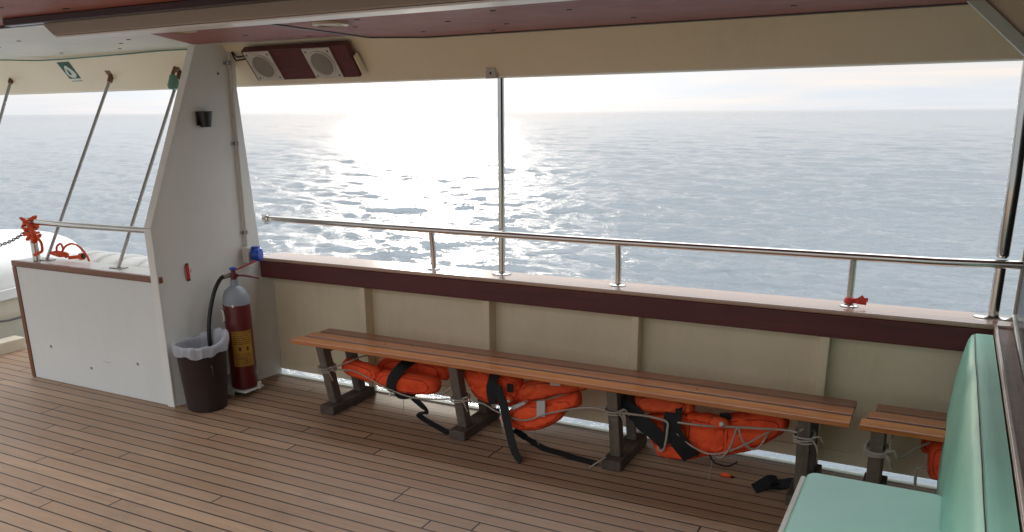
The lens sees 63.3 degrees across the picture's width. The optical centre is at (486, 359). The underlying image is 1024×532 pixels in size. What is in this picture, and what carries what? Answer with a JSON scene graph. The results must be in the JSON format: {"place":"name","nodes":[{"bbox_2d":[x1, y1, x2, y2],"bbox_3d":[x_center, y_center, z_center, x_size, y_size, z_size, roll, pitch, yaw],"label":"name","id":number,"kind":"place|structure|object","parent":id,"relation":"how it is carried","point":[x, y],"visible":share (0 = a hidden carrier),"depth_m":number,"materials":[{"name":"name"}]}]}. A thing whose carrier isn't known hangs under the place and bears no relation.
{"place":"outdoors","nodes":[
{"label":"outdoors","id":0,"kind":"place"},
{"bbox_2d":[0,348,936,531],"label":"deck","id":1,"kind":"structure","parent":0,"point":[279,452],"depth_m":4.15,"materials":[{"name":"brown wood"}]},
{"bbox_2d":[0,335,26,354],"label":"coaming","id":2,"kind":"object","parent":1,"relation":"attached to","point":[12,344],"visible":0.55,"depth_m":6.38,"materials":[{"name":"beige paint"}]},
{"bbox_2d":[11,256,167,404],"bbox_3d":[-2.497,-0.210,5.413,1.420,0.815,0.206,8,19,27],"label":"partition","id":3,"kind":"object","parent":1,"relation":"on","point":[91,325],"visible":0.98,"depth_m":5.32,"materials":[{"name":"paint"}]},
{"bbox_2d":[50,243,89,261],"bbox_3d":[-2.750,-0.706,5.444,0.295,0.120,0.096,7,19,25],"label":"rope coil","id":4,"kind":"object","parent":3,"relation":"on","point":[61,253],"visible":1,"depth_m":5.45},
{"bbox_2d":[68,253,85,259],"bbox_3d":[-2.693,-0.679,5.448,0.137,0.050,0.044,6,18,21],"label":"signal torch","id":5,"kind":"object","parent":3,"relation":"on","point":[81,256],"visible":1,"depth_m":5.43,"materials":[{"name":"orange plastic"}]},
{"bbox_2d":[25,218,149,261],"bbox_3d":[-2.484,-0.715,5.201,1.240,0.282,0.048,8,19,27],"label":"partition rail","id":6,"kind":"object","parent":3,"relation":"on","point":[35,247],"visible":0.84,"depth_m":5.20,"materials":[{"name":"metal"}]},
{"bbox_2d":[0,231,27,246],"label":"chain","id":7,"kind":"object","parent":6,"relation":"hanging from","point":[10,241],"visible":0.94,"depth_m":5.57,"materials":[{"name":"metal"}]},
{"bbox_2d":[19,215,43,255],"bbox_3d":[-2.952,-0.807,5.428,0.207,0.260,0.108,13,22,39],"label":"rope knot","id":8,"kind":"object","parent":6,"relation":"attached to","point":[33,235],"visible":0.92,"depth_m":5.39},
{"bbox_2d":[72,250,148,267],"bbox_3d":[-2.438,-0.345,5.889,1.400,0.792,0.616,8,19,27],"label":"raft canister","id":9,"kind":"object","parent":1,"relation":"on","point":[135,260],"visible":0.09,"depth_m":5.79,"materials":[{"name":"plastic"}]},
{"bbox_2d":[177,351,227,411],"bbox_3d":[-1.725,0.100,5.068,0.305,0.400,0.304,8,19,27],"label":"waste bin","id":10,"kind":"object","parent":1,"relation":"on","point":[204,382],"visible":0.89,"depth_m":4.97,"materials":[{"name":"brown plastic"}]},
{"bbox_2d":[171,327,228,360],"bbox_3d":[-1.728,-0.004,5.038,0.326,0.330,0.327,8,19,27],"label":"bin liner","id":11,"kind":"object","parent":10,"relation":"in","point":[196,348],"visible":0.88,"depth_m":5.00,"materials":[{"name":"white plastic"}]},
{"bbox_2d":[144,44,281,407],"bbox_3d":[-1.713,-0.824,5.141,0.057,2.124,0.857,12,21,35],"label":"bulkhead","id":12,"kind":"object","parent":1,"relation":"on","point":[194,220],"visible":0.7,"depth_m":5.05,"materials":[{"name":"white paint"}]},
{"bbox_2d":[184,263,190,280],"bbox_3d":[-1.805,-0.537,5.059,0.003,0.108,0.095,8,19,27],"label":"extinguisher sticker","id":13,"kind":"object","parent":12,"relation":"attached to","point":[186,266],"visible":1,"depth_m":5.04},
{"bbox_2d":[195,111,211,126],"bbox_3d":[-1.675,-1.430,4.936,0.090,0.090,0.090,8,19,27],"label":"cup holder","id":14,"kind":"object","parent":12,"relation":"attached to","point":[203,118],"visible":1,"depth_m":4.91,"materials":[{"name":"black plastic"}]},
{"bbox_2d":[223,51,247,246],"bbox_3d":[-1.552,-1.294,5.168,0.029,1.180,0.060,8,19,27],"label":"conduit","id":15,"kind":"object","parent":12,"relation":"attached to","point":[236,144],"visible":1,"depth_m":5.15,"materials":[{"name":"metal"}]},
{"bbox_2d":[242,246,262,262],"bbox_3d":[-1.507,-0.678,5.337,0.116,0.102,0.086,2,17,10],"label":"power socket","id":16,"kind":"object","parent":12,"relation":"attached to","point":[250,254],"visible":0.95,"depth_m":5.31,"materials":[{"name":"blue plastic"}]},
{"bbox_2d":[227,373,263,395],"bbox_3d":[-1.572,0.154,5.357,0.214,0.120,0.168,8,19,27],"label":"extinguisher bracket","id":17,"kind":"object","parent":1,"relation":"on","point":[232,390],"visible":0.48,"depth_m":5.32,"materials":[{"name":"white metal"}]},
{"bbox_2d":[207,260,258,388],"bbox_3d":[-1.596,-0.215,5.226,0.350,0.815,0.169,-9,19,-25],"label":"fire extinguisher","id":18,"kind":"object","parent":17,"relation":"on","point":[236,313],"visible":0.97,"depth_m":5.18,"materials":[{"name":"red metal"}]},
{"bbox_2d":[290,328,856,505],"bbox_3d":[0.294,0.229,4.439,3.050,0.454,0.462,8,19,27],"label":"bench","id":19,"kind":"object","parent":1,"relation":"on","point":[809,412],"visible":0.97,"depth_m":4.18,"materials":[{"name":"brown wood"}]},
{"bbox_2d":[317,362,336,380],"bbox_3d":[-0.927,0.067,4.901,0.131,0.088,0.102,8,19,27],"label":"rope lashing","id":20,"kind":"object","parent":19,"relation":"attached to","point":[323,371],"visible":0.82,"depth_m":4.86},
{"bbox_2d":[330,355,368,368],"bbox_3d":[-0.763,0.007,4.882,0.335,0.084,0.025,-5,17,-12],"label":"rope","id":21,"kind":"object","parent":20,"relation":"attached to","point":[349,361],"visible":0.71,"depth_m":4.86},
{"bbox_2d":[330,369,449,399],"bbox_3d":[-0.543,0.151,4.712,0.823,0.111,0.074,8,19,27],"label":"rope","id":22,"kind":"object","parent":20,"relation":"attached to","point":[390,389],"visible":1,"depth_m":4.75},
{"bbox_2d":[342,358,449,434],"bbox_3d":[-0.505,0.151,4.844,0.791,0.389,0.254,8,19,27],"label":"life jacket","id":23,"kind":"object","parent":19,"relation":"hanging from","point":[410,378],"visible":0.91,"depth_m":4.76,"materials":[{"name":"orange fabric"}]},
{"bbox_2d":[436,386,451,393],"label":"rope","id":24,"kind":"object","parent":19,"relation":"attached to","point":[449,388],"visible":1,"depth_m":4.54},
{"bbox_2d":[450,393,470,411],"bbox_3d":[-0.129,0.225,4.513,0.131,0.086,0.100,8,19,27],"label":"rope lashing","id":25,"kind":"object","parent":19,"relation":"attached to","point":[467,397],"visible":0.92,"depth_m":4.47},
{"bbox_2d":[463,370,597,465],"bbox_3d":[0.187,0.285,4.342,0.848,0.431,0.326,8,19,27],"label":"life jacket","id":26,"kind":"object","parent":19,"relation":"hanging from","point":[503,392],"visible":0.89,"depth_m":4.36,"materials":[{"name":"orange fabric"}]},
{"bbox_2d":[461,400,605,420],"bbox_3d":[0.233,0.259,4.289,0.823,0.160,0.056,8,19,28],"label":"rope","id":27,"kind":"object","parent":19,"relation":"attached to","point":[536,416],"visible":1,"depth_m":4.30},
{"bbox_2d":[604,408,629,425],"bbox_3d":[0.644,0.265,4.067,0.131,0.086,0.100,8,19,27],"label":"rope lashing","id":28,"kind":"object","parent":19,"relation":"attached to","point":[606,412],"visible":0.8,"depth_m":4.02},
{"bbox_2d":[617,411,668,451],"bbox_3d":[0.754,0.349,4.021,0.253,0.197,0.034,5,18,19],"label":"rope","id":29,"kind":"object","parent":19,"relation":"hanging from","point":[657,418],"visible":1,"depth_m":3.98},
{"bbox_2d":[677,431,769,454],"bbox_3d":[1.090,0.374,3.860,0.425,0.166,0.012,8,19,27],"label":"rope","id":30,"kind":"object","parent":19,"relation":"hanging from","point":[738,447],"visible":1,"depth_m":3.86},
{"bbox_2d":[677,422,796,432],"bbox_3d":[1.140,0.306,3.797,0.550,0.075,0.030,10,20,32],"label":"rope","id":31,"kind":"object","parent":19,"relation":"attached to","point":[746,427],"visible":1,"depth_m":3.78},
{"bbox_2d":[621,394,789,460],"bbox_3d":[1.000,0.344,3.974,0.829,0.323,0.176,8,19,27],"label":"life jacket","id":32,"kind":"object","parent":31,"relation":"hanging from","point":[718,439],"visible":0.87,"depth_m":3.95,"materials":[{"name":"orange cloth"},{"name":"black webbing"}]},
{"bbox_2d":[709,455,737,466],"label":"rope","id":33,"kind":"object","parent":32,"relation":"hanging from","point":[714,462],"visible":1,"depth_m":3.90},
{"bbox_2d":[715,427,768,458],"bbox_3d":[1.172,0.393,3.822,0.236,0.178,0.035,8,19,27],"label":"rope","id":34,"kind":"object","parent":32,"relation":"attached to","point":[743,442],"visible":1,"depth_m":3.80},
{"bbox_2d":[793,427,823,454],"bbox_3d":[1.417,0.356,3.655,0.131,0.087,0.103,8,19,27],"label":"rope lashing","id":35,"kind":"object","parent":19,"relation":"attached to","point":[812,439],"visible":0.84,"depth_m":3.62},
{"bbox_2d":[589,457,605,468],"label":"rope","id":36,"kind":"object","parent":1,"relation":"on","point":[597,462],"visible":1,"depth_m":4.14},
{"bbox_2d":[260,252,1013,479],"bbox_3d":[0.961,0.037,4.399,5.560,0.824,0.221,8,19,27],"label":"bulwark","id":37,"kind":"object","parent":1,"relation":"on","point":[867,357],"visible":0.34,"depth_m":4.34,"materials":[{"name":"paint"}]},
{"bbox_2d":[486,68,511,274],"bbox_3d":[0.058,-1.016,4.581,0.112,1.113,0.194,8,19,27],"label":"roof pole","id":38,"kind":"object","parent":37,"relation":"on","point":[491,73],"visible":0.9,"depth_m":4.57,"materials":[{"name":"metal"}]},
{"bbox_2d":[262,212,1022,307],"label":"guard rail","id":39,"kind":"object","parent":37,"relation":"on","point":[852,257],"visible":0.98,"depth_m":4.19,"materials":[{"name":"metal"}]},
{"bbox_2d":[844,295,867,304],"bbox_3d":[1.722,-0.282,3.871,0.106,0.047,0.049,8,19,27],"label":"ribbon","id":40,"kind":"object","parent":39,"relation":"attached to","point":[861,300],"visible":1,"depth_m":3.85,"materials":[{"name":"red fabric"}]},
{"bbox_2d":[972,61,1023,320],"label":"corner pole","id":41,"kind":"object","parent":37,"relation":"on","point":[1011,198],"visible":0.93,"depth_m":3.50,"materials":[{"name":"metal"}]},
{"bbox_2d":[720,472,734,477],"bbox_3d":[1.167,0.562,4.035,0.073,0.025,0.020,8,19,27],"label":"orange scrap","id":42,"kind":"object","parent":1,"relation":"on","point":[723,474],"visible":1,"depth_m":4.03,"materials":[{"name":"fabric"}]},
{"bbox_2d":[751,475,792,492],"bbox_3d":[1.401,0.580,3.910,0.313,0.064,0.091,-1,17,-1],"label":"webbing strap","id":43,"kind":"object","parent":1,"relation":"on","point":[766,482],"visible":0.69,"depth_m":3.90,"materials":[{"name":"black fabric"}]},
{"bbox_2d":[778,334,1019,531],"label":"upholstered seat","id":44,"kind":"object","parent":1,"relation":"on","point":[975,490],"visible":1,"depth_m":2.69,"materials":[{"name":"green leather"}]},
{"bbox_2d":[859,404,946,484],"bbox_3d":[2.389,0.530,3.339,1.648,0.454,0.462,8,19,27],"label":"bench","id":45,"kind":"object","parent":1,"relation":"on","point":[881,422],"visible":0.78,"depth_m":3.49,"materials":[{"name":"brown wood"}]},
{"bbox_2d":[863,440,898,469],"bbox_3d":[1.671,0.402,3.524,0.140,0.091,0.108,8,19,27],"label":"rope lashing","id":46,"kind":"object","parent":45,"relation":"attached to","point":[872,454],"visible":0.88,"depth_m":3.48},
{"bbox_2d":[889,435,893,453],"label":"rope","id":47,"kind":"object","parent":45,"relation":"attached to","point":[892,436],"visible":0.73,"depth_m":3.46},
{"bbox_2d":[888,441,930,458],"bbox_3d":[1.767,0.380,3.480,0.184,0.070,0.016,-3,17,-6],"label":"rope","id":48,"kind":"object","parent":45,"relation":"attached to","point":[911,450],"visible":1,"depth_m":3.48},
{"bbox_2d":[913,465,927,490],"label":"rope","id":49,"kind":"object","parent":45,"relation":"hanging from","point":[915,476],"visible":0.98,"depth_m":3.48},
{"bbox_2d":[921,439,942,480],"bbox_3d":[1.960,0.398,3.520,0.191,0.224,0.252,0,17,3],"label":"life jacket","id":50,"kind":"object","parent":45,"relation":"hanging from","point":[933,449],"visible":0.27,"depth_m":3.49,"materials":[{"name":"orange fabric"}]},
{"bbox_2d":[993,246,1023,531],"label":"cabin wall","id":51,"kind":"structure","parent":1,"relation":"on","point":[1009,347],"depth_m":2.84,"materials":[{"name":"paint"}]},
{"bbox_2d":[1011,246,1023,377],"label":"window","id":52,"kind":"structure","parent":51,"relation":"in","point":[1018,305],"depth_m":3.46,"materials":[{"name":"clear glass"}]},
{"bbox_2d":[0,0,973,58],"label":"ceiling","id":53,"kind":"structure","parent":0,"point":[37,40],"depth_m":3.52,"materials":[{"name":"paint"}]},
{"bbox_2d":[0,49,186,60],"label":"ceiling cable","id":54,"kind":"object","parent":53,"relation":"attached to","point":[95,56],"visible":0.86,"depth_m":5.50,"materials":[{"name":"white plastic"}]},
{"bbox_2d":[172,30,197,32],"bbox_3d":[-1.391,-1.503,3.792,0.137,0.014,0.137,8,19,27],"label":"ceiling light","id":55,"kind":"object","parent":53,"relation":"attached to","point":[193,31],"visible":0.36,"depth_m":3.81,"materials":[{"name":"white plastic"}]},
{"bbox_2d":[2,0,571,38],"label":"ceiling duct","id":56,"kind":"object","parent":53,"relation":"attached to","point":[171,16],"visible":1,"depth_m":2.79,"materials":[{"name":"white metal"}]},
{"bbox_2d":[311,21,349,27],"bbox_3d":[-0.655,-1.407,3.486,0.162,0.014,0.162,8,19,27],"label":"ceiling light","id":57,"kind":"object","parent":53,"relation":"attached to","point":[330,24],"visible":1,"depth_m":3.44,"materials":[{"name":"white plastic"}]},
{"bbox_2d":[0,5,1023,94],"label":"roof beam","id":58,"kind":"structure","parent":53,"relation":"attached to","point":[952,34],"depth_m":3.94,"materials":[{"name":"beige paint"}]},
{"bbox_2d":[0,78,12,122],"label":"tie rod","id":59,"kind":"object","parent":58,"relation":"attached to","point":[10,81],"visible":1,"depth_m":6.11,"materials":[{"name":"metal"}]},
{"bbox_2d":[57,62,81,81],"bbox_3d":[-2.895,-1.994,5.786,0.125,0.146,0.115,8,19,27],"label":"lifeboat sign","id":60,"kind":"object","parent":58,"relation":"attached to","point":[70,72],"visible":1,"depth_m":5.77,"materials":[{"name":"green plastic"}]},
{"bbox_2d":[41,70,113,260],"bbox_3d":[-2.758,-1.317,5.595,0.118,1.211,0.684,13,22,38],"label":"tie rod","id":61,"kind":"object","parent":58,"relation":"attached to","point":[109,81],"visible":0.94,"depth_m":5.59,"materials":[{"name":"metal"}]},
{"bbox_2d":[109,67,181,268],"bbox_3d":[-2.156,-1.230,5.279,0.115,1.211,0.669,11,20,33],"label":"tie rod","id":62,"kind":"object","parent":58,"relation":"attached to","point":[178,76],"visible":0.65,"depth_m":5.27,"materials":[{"name":"metal"}]},
{"bbox_2d":[167,66,178,89],"bbox_3d":[-1.990,-1.785,5.263,0.080,0.145,0.080,8,19,27],"label":"green lamp","id":63,"kind":"object","parent":58,"relation":"hanging from","point":[173,83],"visible":0.86,"depth_m":5.25,"materials":[{"name":"plastic"}]},
{"bbox_2d":[241,40,366,80],"bbox_3d":[-1.060,-1.710,4.764,0.783,0.188,0.167,8,19,27],"label":"speaker box","id":64,"kind":"object","parent":58,"relation":"attached to","point":[331,59],"visible":1,"depth_m":4.72,"materials":[{"name":"brown wood"}]},
{"bbox_2d":[230,52,244,60],"bbox_3d":[-1.487,-1.808,4.948,0.165,0.058,0.027,15,23,42],"label":"speaker cable","id":65,"kind":"object","parent":64,"relation":"attached to","point":[235,58],"visible":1,"depth_m":4.96,"materials":[{"name":"black plastic"}]},
{"bbox_2d":[967,0,1023,55],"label":"corner gusset","id":66,"kind":"object","parent":53,"relation":"attached to","point":[1004,19],"visible":1,"depth_m":3.06,"materials":[{"name":"beige paint"}]},
{"bbox_2d":[0,61,1021,113],"label":"sky","id":67,"kind":"structure","parent":0,"point":[971,85],"materials":[{"name":"white"}]},
{"bbox_2d":[0,108,1023,485],"bbox_3d":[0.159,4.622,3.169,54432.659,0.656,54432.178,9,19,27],"label":"water","id":68,"kind":"structure","parent":0,"point":[916,182],"depth_m":59.22,"materials":[{"name":"grey liquid"}]},
{"bbox_2d":[0,229,81,340],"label":"lifeboat","id":69,"kind":"object","parent":68,"relation":"on","point":[11,323],"visible":0.32,"depth_m":6.87,"materials":[{"name":"plastic"}]}
]}

